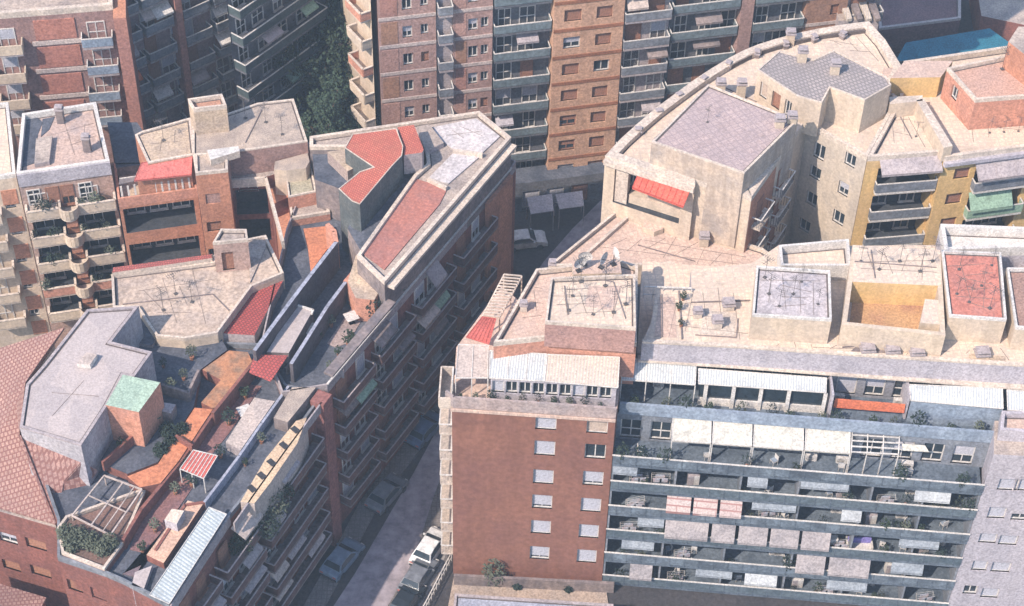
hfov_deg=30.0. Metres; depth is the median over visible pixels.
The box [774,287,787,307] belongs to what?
roof antenna
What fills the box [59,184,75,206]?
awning
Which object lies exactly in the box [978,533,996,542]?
window
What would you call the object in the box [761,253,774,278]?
roof antenna
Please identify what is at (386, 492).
parked car
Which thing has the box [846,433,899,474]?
pergola
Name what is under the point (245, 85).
window
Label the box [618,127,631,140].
window
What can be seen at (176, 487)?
potted plant
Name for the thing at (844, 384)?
window
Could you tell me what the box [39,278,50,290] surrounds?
potted plant
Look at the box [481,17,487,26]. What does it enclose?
window
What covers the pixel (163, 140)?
roof antenna
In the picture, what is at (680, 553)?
drying rack
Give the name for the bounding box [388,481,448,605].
pavement
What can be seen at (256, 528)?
bush
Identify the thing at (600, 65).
window
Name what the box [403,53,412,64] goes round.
window
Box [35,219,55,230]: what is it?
window
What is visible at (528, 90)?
window
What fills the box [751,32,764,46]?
window
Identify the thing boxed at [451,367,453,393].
window
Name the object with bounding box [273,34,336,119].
courtyard tree
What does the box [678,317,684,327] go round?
potted plant
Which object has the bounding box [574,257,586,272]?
satellite dish
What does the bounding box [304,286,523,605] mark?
pavement
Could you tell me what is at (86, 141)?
chimney
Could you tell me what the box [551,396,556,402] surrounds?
potted plant
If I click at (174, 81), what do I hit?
window
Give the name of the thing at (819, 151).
window
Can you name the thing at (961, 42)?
swimming pool
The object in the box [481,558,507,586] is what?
bush
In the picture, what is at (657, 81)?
window
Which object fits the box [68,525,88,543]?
bush
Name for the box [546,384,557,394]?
window
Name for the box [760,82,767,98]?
window
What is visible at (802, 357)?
apartment block
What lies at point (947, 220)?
window
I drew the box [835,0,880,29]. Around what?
striped sheds
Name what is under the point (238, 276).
beige block
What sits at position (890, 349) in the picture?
chimney
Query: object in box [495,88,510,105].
window
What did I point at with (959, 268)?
roof antenna
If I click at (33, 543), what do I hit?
window
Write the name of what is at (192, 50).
window
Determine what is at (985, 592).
window
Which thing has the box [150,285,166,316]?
roof antenna
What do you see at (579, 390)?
window
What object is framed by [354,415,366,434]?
window
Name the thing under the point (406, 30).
window
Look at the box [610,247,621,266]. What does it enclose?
satellite dish
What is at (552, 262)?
chimney
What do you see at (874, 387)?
window
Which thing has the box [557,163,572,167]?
window
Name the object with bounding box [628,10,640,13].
window
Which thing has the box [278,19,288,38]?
window
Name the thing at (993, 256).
roof antenna
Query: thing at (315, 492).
window
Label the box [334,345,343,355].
potted plant
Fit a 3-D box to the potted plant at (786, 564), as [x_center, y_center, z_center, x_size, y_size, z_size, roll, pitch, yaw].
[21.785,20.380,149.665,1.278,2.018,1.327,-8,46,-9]
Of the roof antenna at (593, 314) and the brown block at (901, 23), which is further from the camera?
the brown block at (901, 23)
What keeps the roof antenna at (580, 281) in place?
on the apartment block at (525, 487)
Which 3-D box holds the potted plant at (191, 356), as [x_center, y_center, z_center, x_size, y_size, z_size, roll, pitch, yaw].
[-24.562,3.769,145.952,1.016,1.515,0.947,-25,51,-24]
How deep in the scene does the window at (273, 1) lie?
172.03 m
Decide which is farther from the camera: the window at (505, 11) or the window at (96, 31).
the window at (505, 11)
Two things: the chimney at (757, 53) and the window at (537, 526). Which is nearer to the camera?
the window at (537, 526)
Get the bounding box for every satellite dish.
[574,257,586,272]
[578,252,592,266]
[598,252,608,269]
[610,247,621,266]
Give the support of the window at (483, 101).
in the tall apartment row
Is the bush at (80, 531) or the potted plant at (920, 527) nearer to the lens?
the bush at (80, 531)
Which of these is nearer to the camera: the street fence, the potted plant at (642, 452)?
the potted plant at (642, 452)
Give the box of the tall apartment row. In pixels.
[340,0,883,211]
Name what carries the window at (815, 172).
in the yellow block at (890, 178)
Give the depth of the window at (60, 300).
168.00 m
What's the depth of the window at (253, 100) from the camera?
175.29 m
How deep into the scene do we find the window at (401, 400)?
158.73 m
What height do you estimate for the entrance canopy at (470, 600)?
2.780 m
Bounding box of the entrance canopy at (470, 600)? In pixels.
[454,593,612,605]
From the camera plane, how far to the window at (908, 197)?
157.71 m
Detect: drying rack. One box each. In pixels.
[620,521,637,529]
[627,496,645,505]
[627,501,644,506]
[629,472,648,481]
[651,474,670,481]
[666,570,685,580]
[675,548,692,557]
[757,511,774,516]
[818,585,834,592]
[831,539,848,547]
[877,494,896,501]
[918,591,934,600]
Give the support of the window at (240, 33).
in the green banded block at (258, 28)
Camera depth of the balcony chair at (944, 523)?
145.75 m
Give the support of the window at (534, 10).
in the tall apartment row
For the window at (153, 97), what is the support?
in the courtyard block at (183, 51)
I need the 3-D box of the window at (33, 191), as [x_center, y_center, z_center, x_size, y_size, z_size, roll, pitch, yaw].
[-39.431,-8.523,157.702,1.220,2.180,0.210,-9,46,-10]
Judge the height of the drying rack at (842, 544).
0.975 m
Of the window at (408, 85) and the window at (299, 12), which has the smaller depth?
the window at (408, 85)
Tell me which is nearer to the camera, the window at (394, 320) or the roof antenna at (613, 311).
the roof antenna at (613, 311)
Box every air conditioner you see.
[652,383,663,387]
[805,452,816,461]
[831,509,841,513]
[833,392,844,400]
[836,455,847,463]
[893,397,901,403]
[895,514,906,518]
[901,460,913,468]
[905,490,914,494]
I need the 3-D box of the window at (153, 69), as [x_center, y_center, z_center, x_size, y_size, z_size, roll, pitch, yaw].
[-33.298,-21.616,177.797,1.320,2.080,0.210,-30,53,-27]
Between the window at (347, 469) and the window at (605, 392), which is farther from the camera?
the window at (347, 469)
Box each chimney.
[54,104,64,123]
[80,132,91,152]
[519,299,527,311]
[548,258,556,266]
[635,126,641,135]
[655,107,662,113]
[692,306,703,318]
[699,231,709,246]
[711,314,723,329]
[716,77,726,89]
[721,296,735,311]
[725,59,731,69]
[736,77,747,97]
[754,48,759,58]
[774,113,785,128]
[783,39,789,49]
[785,27,796,46]
[786,110,797,124]
[797,45,808,62]
[810,33,818,43]
[830,58,841,74]
[838,29,847,40]
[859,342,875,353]
[884,345,900,354]
[908,347,925,356]
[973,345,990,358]
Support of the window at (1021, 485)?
in the apartment block at (990, 572)
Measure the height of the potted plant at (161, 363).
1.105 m
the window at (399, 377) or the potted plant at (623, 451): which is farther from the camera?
the window at (399, 377)
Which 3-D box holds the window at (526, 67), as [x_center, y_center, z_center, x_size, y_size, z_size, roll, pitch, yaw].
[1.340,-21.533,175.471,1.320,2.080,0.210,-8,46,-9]
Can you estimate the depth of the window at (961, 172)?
153.91 m
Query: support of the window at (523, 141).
in the tall apartment row
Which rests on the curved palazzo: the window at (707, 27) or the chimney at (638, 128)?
the chimney at (638, 128)
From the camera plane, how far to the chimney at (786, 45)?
161.15 m
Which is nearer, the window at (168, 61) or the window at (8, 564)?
the window at (8, 564)
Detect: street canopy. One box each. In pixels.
[526,194,553,230]
[554,191,583,228]
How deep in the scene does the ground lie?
154.44 m
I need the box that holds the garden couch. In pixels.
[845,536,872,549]
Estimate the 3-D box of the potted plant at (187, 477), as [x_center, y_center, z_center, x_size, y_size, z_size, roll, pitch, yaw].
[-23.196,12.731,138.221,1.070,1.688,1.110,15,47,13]
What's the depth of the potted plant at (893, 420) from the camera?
140.67 m
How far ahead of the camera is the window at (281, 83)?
178.40 m
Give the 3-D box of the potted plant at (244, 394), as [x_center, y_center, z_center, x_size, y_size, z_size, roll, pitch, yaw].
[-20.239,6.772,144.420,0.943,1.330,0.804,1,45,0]
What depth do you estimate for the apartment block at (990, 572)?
144.31 m
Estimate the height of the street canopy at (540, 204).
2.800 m
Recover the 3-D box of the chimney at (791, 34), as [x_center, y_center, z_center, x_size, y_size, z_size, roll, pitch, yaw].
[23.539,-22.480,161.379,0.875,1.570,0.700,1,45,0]
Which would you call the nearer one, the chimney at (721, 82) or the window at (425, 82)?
the chimney at (721, 82)
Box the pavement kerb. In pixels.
[417,554,445,605]
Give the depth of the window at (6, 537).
142.27 m
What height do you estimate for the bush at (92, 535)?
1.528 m
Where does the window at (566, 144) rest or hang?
in the tall apartment row
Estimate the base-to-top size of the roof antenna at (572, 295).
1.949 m
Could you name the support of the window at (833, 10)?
in the tall apartment row
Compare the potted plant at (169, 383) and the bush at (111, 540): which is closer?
the bush at (111, 540)
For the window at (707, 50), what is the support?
in the tall apartment row
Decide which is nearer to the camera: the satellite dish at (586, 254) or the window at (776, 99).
the satellite dish at (586, 254)
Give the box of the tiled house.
[0,584,45,605]
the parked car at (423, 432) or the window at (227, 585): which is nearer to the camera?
the window at (227, 585)
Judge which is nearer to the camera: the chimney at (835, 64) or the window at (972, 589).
the window at (972, 589)
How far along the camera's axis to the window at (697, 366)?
143.18 m
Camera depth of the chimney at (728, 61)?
159.01 m
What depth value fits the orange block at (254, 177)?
159.13 m
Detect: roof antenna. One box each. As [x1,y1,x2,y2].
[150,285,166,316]
[153,117,166,141]
[166,270,179,295]
[181,279,198,303]
[235,97,249,122]
[260,100,268,122]
[274,115,284,135]
[562,276,580,296]
[563,287,578,311]
[568,255,589,282]
[587,293,596,315]
[594,260,612,287]
[610,288,622,313]
[612,276,633,307]
[757,270,778,296]
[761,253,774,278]
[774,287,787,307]
[790,272,800,294]
[870,246,888,270]
[896,239,911,262]
[913,244,929,276]
[928,236,942,262]
[954,246,967,271]
[955,274,965,294]
[965,280,977,302]
[976,264,989,287]
[976,282,1003,309]
[985,246,998,266]
[997,45,1010,69]
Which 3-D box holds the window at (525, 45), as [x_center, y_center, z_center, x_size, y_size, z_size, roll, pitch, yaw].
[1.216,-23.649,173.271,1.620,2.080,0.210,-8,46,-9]
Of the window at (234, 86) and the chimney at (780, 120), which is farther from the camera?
the window at (234, 86)
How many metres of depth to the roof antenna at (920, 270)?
141.35 m
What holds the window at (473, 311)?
in the wedge block at (422, 212)
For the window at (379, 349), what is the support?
in the wedge block at (422, 212)
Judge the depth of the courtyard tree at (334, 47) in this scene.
176.92 m
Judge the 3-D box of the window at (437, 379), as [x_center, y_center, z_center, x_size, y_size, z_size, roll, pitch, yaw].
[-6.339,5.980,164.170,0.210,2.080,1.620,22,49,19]
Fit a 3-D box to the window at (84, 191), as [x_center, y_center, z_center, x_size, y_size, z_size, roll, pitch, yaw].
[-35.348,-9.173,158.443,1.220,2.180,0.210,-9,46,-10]
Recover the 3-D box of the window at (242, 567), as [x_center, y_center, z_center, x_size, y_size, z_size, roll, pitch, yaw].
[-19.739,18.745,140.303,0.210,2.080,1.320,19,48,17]
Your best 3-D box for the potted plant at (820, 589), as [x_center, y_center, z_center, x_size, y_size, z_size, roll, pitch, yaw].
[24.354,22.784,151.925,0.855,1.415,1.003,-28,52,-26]
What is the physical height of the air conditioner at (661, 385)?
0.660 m
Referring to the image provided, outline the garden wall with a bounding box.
[454,574,613,592]
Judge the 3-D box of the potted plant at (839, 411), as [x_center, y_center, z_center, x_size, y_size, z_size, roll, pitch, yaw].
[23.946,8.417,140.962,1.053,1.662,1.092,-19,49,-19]
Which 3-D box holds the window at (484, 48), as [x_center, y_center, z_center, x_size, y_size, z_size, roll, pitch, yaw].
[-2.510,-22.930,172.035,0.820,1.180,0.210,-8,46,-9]
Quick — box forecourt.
[448,578,607,605]
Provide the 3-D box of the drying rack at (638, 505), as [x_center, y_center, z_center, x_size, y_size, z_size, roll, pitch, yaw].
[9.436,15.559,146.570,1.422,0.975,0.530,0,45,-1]
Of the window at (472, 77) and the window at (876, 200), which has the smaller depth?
the window at (876, 200)
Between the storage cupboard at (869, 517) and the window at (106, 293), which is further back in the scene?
the window at (106, 293)
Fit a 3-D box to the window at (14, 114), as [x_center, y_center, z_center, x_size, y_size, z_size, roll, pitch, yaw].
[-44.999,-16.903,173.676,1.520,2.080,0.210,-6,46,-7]
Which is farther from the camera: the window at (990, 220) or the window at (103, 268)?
the window at (103, 268)
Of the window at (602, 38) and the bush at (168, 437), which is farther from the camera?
the window at (602, 38)
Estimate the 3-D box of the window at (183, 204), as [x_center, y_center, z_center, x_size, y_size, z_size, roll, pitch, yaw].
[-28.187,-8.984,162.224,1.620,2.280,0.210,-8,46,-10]
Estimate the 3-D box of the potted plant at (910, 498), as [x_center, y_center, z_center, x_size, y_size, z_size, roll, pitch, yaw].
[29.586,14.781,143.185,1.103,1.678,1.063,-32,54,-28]
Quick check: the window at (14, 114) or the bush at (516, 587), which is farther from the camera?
the window at (14, 114)
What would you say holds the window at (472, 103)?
in the tall apartment row
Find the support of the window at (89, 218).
in the white block at (60, 168)
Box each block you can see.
[0,0,146,209]
[0,102,51,347]
[0,306,341,605]
[16,102,127,348]
[107,94,330,270]
[111,229,284,347]
[127,0,237,128]
[226,0,339,139]
[249,111,516,523]
[438,259,637,580]
[548,213,767,286]
[602,224,1023,605]
[788,27,1023,245]
[877,0,960,52]
[948,411,1023,605]
[969,0,1023,41]
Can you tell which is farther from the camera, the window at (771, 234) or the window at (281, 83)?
the window at (281, 83)
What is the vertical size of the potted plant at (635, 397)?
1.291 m
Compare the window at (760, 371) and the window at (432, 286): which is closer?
the window at (760, 371)
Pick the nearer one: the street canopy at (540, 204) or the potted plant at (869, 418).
the potted plant at (869, 418)
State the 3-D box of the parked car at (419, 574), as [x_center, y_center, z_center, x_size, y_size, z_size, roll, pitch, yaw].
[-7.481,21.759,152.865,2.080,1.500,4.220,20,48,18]
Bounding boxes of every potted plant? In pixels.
[29,229,39,240]
[33,198,45,209]
[38,196,53,212]
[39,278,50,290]
[43,251,55,265]
[51,226,61,238]
[54,252,64,260]
[79,223,88,231]
[87,191,101,206]
[90,271,103,280]
[95,218,105,228]
[104,245,115,253]
[116,436,125,446]
[137,540,145,552]
[148,517,160,532]
[158,356,166,367]
[164,377,176,386]
[169,481,181,494]
[178,368,187,380]
[183,472,196,486]
[185,344,196,360]
[213,442,226,458]
[220,406,235,425]
[238,386,249,398]
[242,457,247,466]
[257,432,265,443]
[328,314,335,327]
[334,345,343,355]
[341,329,354,344]
[365,299,380,316]
[487,389,496,398]
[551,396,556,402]
[566,396,572,403]
[614,441,630,459]
[615,567,624,574]
[630,394,638,402]
[635,445,648,456]
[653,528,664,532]
[657,446,672,462]
[661,396,672,404]
[675,301,682,310]
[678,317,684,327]
[678,393,693,407]
[679,290,686,300]
[704,401,713,408]
[735,401,747,410]
[741,452,755,464]
[764,403,778,413]
[781,554,796,570]
[785,409,794,414]
[791,462,799,468]
[812,581,823,591]
[830,409,843,418]
[842,489,854,498]
[868,415,877,421]
[879,517,890,530]
[879,543,888,554]
[889,416,899,422]
[891,463,908,481]
[894,520,904,527]
[901,492,912,503]
[901,520,912,530]
[909,410,926,426]
[917,522,924,529]
[934,546,946,558]
[952,495,963,508]
[956,471,971,487]
[963,497,977,510]
[974,420,984,429]
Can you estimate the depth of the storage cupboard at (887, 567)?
149.91 m
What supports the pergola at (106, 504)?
on the corner block at (83, 398)
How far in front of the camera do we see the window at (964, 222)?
160.27 m
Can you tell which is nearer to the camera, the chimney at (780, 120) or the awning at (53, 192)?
the chimney at (780, 120)
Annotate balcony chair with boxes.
[665,544,672,553]
[734,574,741,581]
[765,485,773,492]
[770,453,778,464]
[780,512,788,517]
[838,463,844,471]
[905,468,913,475]
[939,520,948,529]
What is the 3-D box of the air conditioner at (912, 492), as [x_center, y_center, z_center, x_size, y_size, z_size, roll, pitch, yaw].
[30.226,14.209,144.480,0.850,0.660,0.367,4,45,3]
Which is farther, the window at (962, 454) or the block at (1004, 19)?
the block at (1004, 19)
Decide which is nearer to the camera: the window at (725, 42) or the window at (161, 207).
the window at (161, 207)
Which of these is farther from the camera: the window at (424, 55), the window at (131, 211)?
the window at (424, 55)
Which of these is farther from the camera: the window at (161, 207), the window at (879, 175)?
the window at (161, 207)
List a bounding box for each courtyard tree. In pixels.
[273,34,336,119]
[279,11,351,134]
[291,21,357,145]
[300,73,362,139]
[301,14,315,42]
[316,0,352,122]
[321,0,345,129]
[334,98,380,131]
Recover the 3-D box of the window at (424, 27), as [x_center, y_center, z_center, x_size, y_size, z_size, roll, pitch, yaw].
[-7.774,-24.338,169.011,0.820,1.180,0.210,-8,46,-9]
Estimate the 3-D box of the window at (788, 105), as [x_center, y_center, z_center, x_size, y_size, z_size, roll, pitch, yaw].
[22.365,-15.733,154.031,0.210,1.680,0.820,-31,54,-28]
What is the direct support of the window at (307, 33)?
in the green banded block at (258, 28)
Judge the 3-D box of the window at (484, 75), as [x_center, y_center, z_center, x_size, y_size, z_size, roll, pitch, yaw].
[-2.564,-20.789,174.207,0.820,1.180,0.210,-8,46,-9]
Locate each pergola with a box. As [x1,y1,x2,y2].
[71,475,142,535]
[482,274,521,331]
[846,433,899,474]
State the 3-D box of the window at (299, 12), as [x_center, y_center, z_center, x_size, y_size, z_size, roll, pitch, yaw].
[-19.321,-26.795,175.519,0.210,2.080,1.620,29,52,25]
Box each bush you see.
[55,522,74,542]
[61,532,82,553]
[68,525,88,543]
[78,530,100,551]
[90,537,111,558]
[99,532,120,553]
[152,441,169,457]
[158,421,174,436]
[163,431,177,447]
[173,421,190,435]
[228,532,252,555]
[240,517,264,538]
[254,510,280,539]
[265,488,289,518]
[279,482,294,502]
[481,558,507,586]
[512,583,521,589]
[563,585,572,593]
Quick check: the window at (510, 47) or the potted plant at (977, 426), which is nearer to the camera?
the potted plant at (977, 426)
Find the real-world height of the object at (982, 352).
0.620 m
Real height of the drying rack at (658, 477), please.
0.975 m
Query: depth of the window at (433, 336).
160.08 m
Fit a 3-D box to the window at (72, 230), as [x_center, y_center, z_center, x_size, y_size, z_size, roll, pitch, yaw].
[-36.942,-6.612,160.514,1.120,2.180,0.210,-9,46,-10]
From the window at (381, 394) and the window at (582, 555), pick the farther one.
the window at (381, 394)
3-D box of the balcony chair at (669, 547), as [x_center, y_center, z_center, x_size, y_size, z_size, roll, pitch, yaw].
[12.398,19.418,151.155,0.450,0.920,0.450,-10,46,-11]
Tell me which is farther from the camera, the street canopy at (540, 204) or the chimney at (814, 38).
the street canopy at (540, 204)
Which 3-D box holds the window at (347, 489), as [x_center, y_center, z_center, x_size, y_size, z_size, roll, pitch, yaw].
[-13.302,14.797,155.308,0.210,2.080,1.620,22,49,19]
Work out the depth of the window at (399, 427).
160.54 m
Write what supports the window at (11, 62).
in the tower block at (66, 52)
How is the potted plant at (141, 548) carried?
on the corner block at (83, 398)
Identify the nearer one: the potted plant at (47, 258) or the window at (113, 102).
the potted plant at (47, 258)
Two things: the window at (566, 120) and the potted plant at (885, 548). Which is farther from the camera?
the window at (566, 120)
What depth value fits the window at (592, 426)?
140.20 m
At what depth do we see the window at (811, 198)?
159.41 m
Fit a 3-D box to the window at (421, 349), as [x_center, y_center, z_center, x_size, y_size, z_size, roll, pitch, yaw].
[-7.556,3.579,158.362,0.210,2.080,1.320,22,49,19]
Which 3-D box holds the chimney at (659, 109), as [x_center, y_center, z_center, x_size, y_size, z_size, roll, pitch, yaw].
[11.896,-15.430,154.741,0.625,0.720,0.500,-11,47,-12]
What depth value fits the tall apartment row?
175.11 m
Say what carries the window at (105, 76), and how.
in the tower block at (66, 52)
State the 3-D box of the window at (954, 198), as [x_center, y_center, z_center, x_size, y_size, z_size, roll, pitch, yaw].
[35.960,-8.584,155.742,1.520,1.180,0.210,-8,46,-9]
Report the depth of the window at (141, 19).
173.38 m
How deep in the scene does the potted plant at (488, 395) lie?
139.48 m
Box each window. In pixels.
[0,28,16,45]
[0,304,14,318]
[0,532,17,544]
[2,56,20,73]
[3,559,20,571]
[6,84,24,100]
[10,110,24,124]
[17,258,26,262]
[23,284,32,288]
[26,189,40,205]
[26,537,46,550]
[28,192,48,205]
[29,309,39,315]
[32,565,51,578]
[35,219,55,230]
[40,246,61,256]
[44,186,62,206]
[46,271,66,280]
[51,296,71,305]
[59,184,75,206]
[66,219,80,234]
[68,579,82,592]
[71,245,85,259]
[77,271,89,284]
[78,181,93,202]
[78,185,98,201]
[82,295,95,308]
[84,212,104,223]
[86,20,106,37]
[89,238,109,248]
[92,48,112,65]
[93,76,113,91]
[94,264,112,273]
[96,102,115,115]
[99,289,111,297]
[127,206,146,214]
[133,242,151,249]
[138,12,153,26]
[143,35,156,52]
[147,61,160,78]
[150,203,168,211]
[151,90,164,103]
[154,17,165,23]
[155,111,167,125]
[155,239,173,246]
[161,55,175,74]
[165,81,176,100]
[172,200,190,208]
[177,236,195,243]
[179,592,191,605]
[181,0,190,10]
[184,19,193,36]
[187,44,198,62]
[195,570,208,600]
[207,221,221,230]
[208,249,213,256]
[210,9,224,27]
[214,35,226,48]
[216,56,230,73]
[217,540,230,569]
[220,81,231,97]
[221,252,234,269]
[223,577,234,593]
[231,0,245,8]
[232,80,235,93]
[235,19,247,36]
[238,46,250,63]
[239,563,245,572]
[240,73,252,89]
[241,590,247,598]
[242,98,254,107]
[251,7,264,27]
[257,37,271,51]
[262,58,273,75]
[262,84,274,101]
[265,546,277,561]
[269,575,274,585]
[272,0,283,12]
[273,597,277,605]
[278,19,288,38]
[280,77,290,88]
[280,525,292,543]
[294,506,305,523]
[296,10,308,24]
[297,33,309,50]
[299,473,308,489]
[307,488,318,504]
[335,372,348,399]
[337,410,350,425]
[340,435,350,449]
[342,459,352,474]
[342,481,354,496]
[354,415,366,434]
[355,351,366,379]
[358,463,370,479]
[361,437,370,453]
[375,343,385,354]
[376,364,385,379]
[376,388,388,404]
[378,413,388,428]
[379,438,389,451]
[389,312,399,339]
[392,369,403,388]
[392,421,403,437]
[393,348,402,361]
[393,395,404,413]
[402,0,411,9]
[402,26,411,37]
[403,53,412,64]
[404,80,413,91]
[405,106,413,116]
[414,280,425,305]
[416,322,423,331]
[416,342,425,356]
[417,367,425,381]
[418,391,426,403]
[420,0,427,5]
[421,24,427,33]
[421,51,428,60]
[422,78,428,87]
[422,104,429,113]
[427,276,434,294]
[429,332,438,342]
[432,348,442,365]
[433,374,439,386]
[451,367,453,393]
[456,231,466,255]
[456,266,466,281]
[456,316,466,331]
[457,291,465,306]
[468,18,477,29]
[468,46,476,56]
[468,72,476,83]
[468,98,476,109]
[470,252,478,268]
[471,215,479,241]
[471,275,481,292]
[471,301,479,316]
[480,97,486,105]
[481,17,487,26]
[481,44,487,53]
[481,71,487,80]
[492,381,503,391]
[495,62,511,79]
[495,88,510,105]
[496,35,511,52]
[498,8,510,25]
[506,381,517,392]
[515,136,530,152]
[517,43,532,50]
[519,5,535,22]
[519,382,530,393]
[520,60,532,76]
[520,161,531,167]
[521,85,537,102]
[522,111,534,127]
[522,190,538,207]
[530,546,549,559]
[531,520,550,533]
[532,383,544,394]
[532,494,551,508]
[533,469,553,483]
[534,440,554,455]
[535,417,556,429]
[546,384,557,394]
[547,187,563,203]
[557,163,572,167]
[558,139,574,150]
[559,114,575,125]
[559,384,570,395]
[561,89,576,100]
[562,63,578,74]
[563,36,579,48]
[564,9,581,21]
[571,184,587,199]
[573,385,584,396]
[577,549,596,562]
[578,524,598,537]
[580,498,600,511]
[582,471,603,485]
[584,444,605,458]
[586,386,597,397]
[586,421,607,433]
[589,136,603,146]
[590,111,605,122]
[592,85,606,96]
[593,59,608,70]
[595,33,610,44]
[597,5,612,17]
[599,387,611,397]
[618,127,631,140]
[619,102,634,117]
[620,419,641,437]
[622,50,639,66]
[622,76,635,92]
[624,23,641,40]
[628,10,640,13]
[630,175,636,184]
[645,73,661,89]
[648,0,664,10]
[648,58,660,63]
[649,20,666,37]
[649,421,671,439]
[667,68,683,84]
[669,42,685,58]
[673,15,687,32]
[676,0,688,4]
[691,65,704,80]
[696,48,708,55]
[696,366,716,381]
[698,25,710,29]
[714,36,731,53]
[719,9,736,26]
[725,368,744,370]
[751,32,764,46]
[751,230,758,244]
[753,370,772,372]
[754,6,768,22]
[755,194,763,221]
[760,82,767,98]
[768,226,774,244]
[771,30,785,39]
[772,91,780,109]
[772,199,778,218]
[775,168,783,190]
[779,2,796,19]
[781,372,800,375]
[785,100,791,114]
[799,218,810,233]
[806,191,817,207]
[810,165,820,180]
[810,374,826,376]
[813,142,825,159]
[830,4,838,14]
[832,209,844,225]
[835,376,857,393]
[838,181,848,195]
[846,152,855,167]
[850,0,865,9]
[859,438,882,456]
[863,379,885,395]
[866,222,880,231]
[871,195,886,204]
[877,168,885,177]
[890,441,914,459]
[891,220,908,229]
[891,381,914,396]
[897,193,914,202]
[920,443,944,461]
[939,217,955,227]
[945,193,961,203]
[950,445,975,463]
[951,85,957,100]
[953,167,969,178]
[962,220,973,224]
[963,585,977,593]
[971,561,987,569]
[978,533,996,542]
[980,217,996,224]
[980,588,998,597]
[986,507,1006,517]
[991,562,1010,571]
[997,479,1018,489]
[998,535,1017,544]
[1011,514,1023,519]
[1012,479,1023,489]
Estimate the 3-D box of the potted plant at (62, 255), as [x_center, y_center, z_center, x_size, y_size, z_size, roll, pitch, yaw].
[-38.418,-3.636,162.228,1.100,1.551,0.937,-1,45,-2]
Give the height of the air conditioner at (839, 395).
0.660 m
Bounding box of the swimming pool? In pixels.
[897,28,1007,64]
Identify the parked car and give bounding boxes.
[319,537,365,582]
[364,472,408,515]
[389,585,427,605]
[397,558,439,594]
[403,410,439,450]
[409,526,441,564]
[514,228,547,252]
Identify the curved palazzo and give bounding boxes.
[601,21,900,252]
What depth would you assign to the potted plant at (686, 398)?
141.13 m
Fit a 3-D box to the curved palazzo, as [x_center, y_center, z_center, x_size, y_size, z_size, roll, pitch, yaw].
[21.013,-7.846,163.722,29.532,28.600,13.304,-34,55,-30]
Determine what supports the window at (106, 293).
in the white block at (60, 168)
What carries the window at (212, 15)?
in the courtyard block at (183, 51)
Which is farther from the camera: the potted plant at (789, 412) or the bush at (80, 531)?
the potted plant at (789, 412)
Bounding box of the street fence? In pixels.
[423,554,451,605]
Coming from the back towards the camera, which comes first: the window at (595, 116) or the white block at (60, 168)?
the window at (595, 116)
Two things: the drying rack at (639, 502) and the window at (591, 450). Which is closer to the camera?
the window at (591, 450)
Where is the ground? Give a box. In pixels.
[39,0,980,605]
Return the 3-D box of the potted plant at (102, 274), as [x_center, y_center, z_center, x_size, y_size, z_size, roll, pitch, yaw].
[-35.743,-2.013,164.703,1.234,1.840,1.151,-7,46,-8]
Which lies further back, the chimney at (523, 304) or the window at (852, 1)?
the window at (852, 1)
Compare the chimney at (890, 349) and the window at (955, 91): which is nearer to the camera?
the chimney at (890, 349)
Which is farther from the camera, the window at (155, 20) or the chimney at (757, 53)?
the window at (155, 20)
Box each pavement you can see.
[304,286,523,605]
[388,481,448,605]
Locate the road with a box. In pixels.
[334,201,601,605]
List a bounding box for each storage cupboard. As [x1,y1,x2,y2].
[686,472,699,485]
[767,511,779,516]
[790,577,803,587]
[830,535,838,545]
[835,485,849,497]
[863,512,877,524]
[884,562,891,573]
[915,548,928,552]
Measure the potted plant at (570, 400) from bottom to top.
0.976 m
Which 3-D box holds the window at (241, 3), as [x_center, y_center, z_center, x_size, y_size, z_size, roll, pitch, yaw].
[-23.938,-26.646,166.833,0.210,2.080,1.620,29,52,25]
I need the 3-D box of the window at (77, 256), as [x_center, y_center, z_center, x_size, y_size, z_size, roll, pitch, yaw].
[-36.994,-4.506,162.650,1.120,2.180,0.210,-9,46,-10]
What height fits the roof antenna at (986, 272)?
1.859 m
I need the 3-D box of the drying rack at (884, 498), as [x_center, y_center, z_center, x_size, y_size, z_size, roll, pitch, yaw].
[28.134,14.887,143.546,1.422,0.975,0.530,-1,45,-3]
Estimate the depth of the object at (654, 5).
172.91 m
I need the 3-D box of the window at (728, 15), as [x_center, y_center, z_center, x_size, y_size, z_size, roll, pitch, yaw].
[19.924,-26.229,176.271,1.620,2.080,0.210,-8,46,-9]
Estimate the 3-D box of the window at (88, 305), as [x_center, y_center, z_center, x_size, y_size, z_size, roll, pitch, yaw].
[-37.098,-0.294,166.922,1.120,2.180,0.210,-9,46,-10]

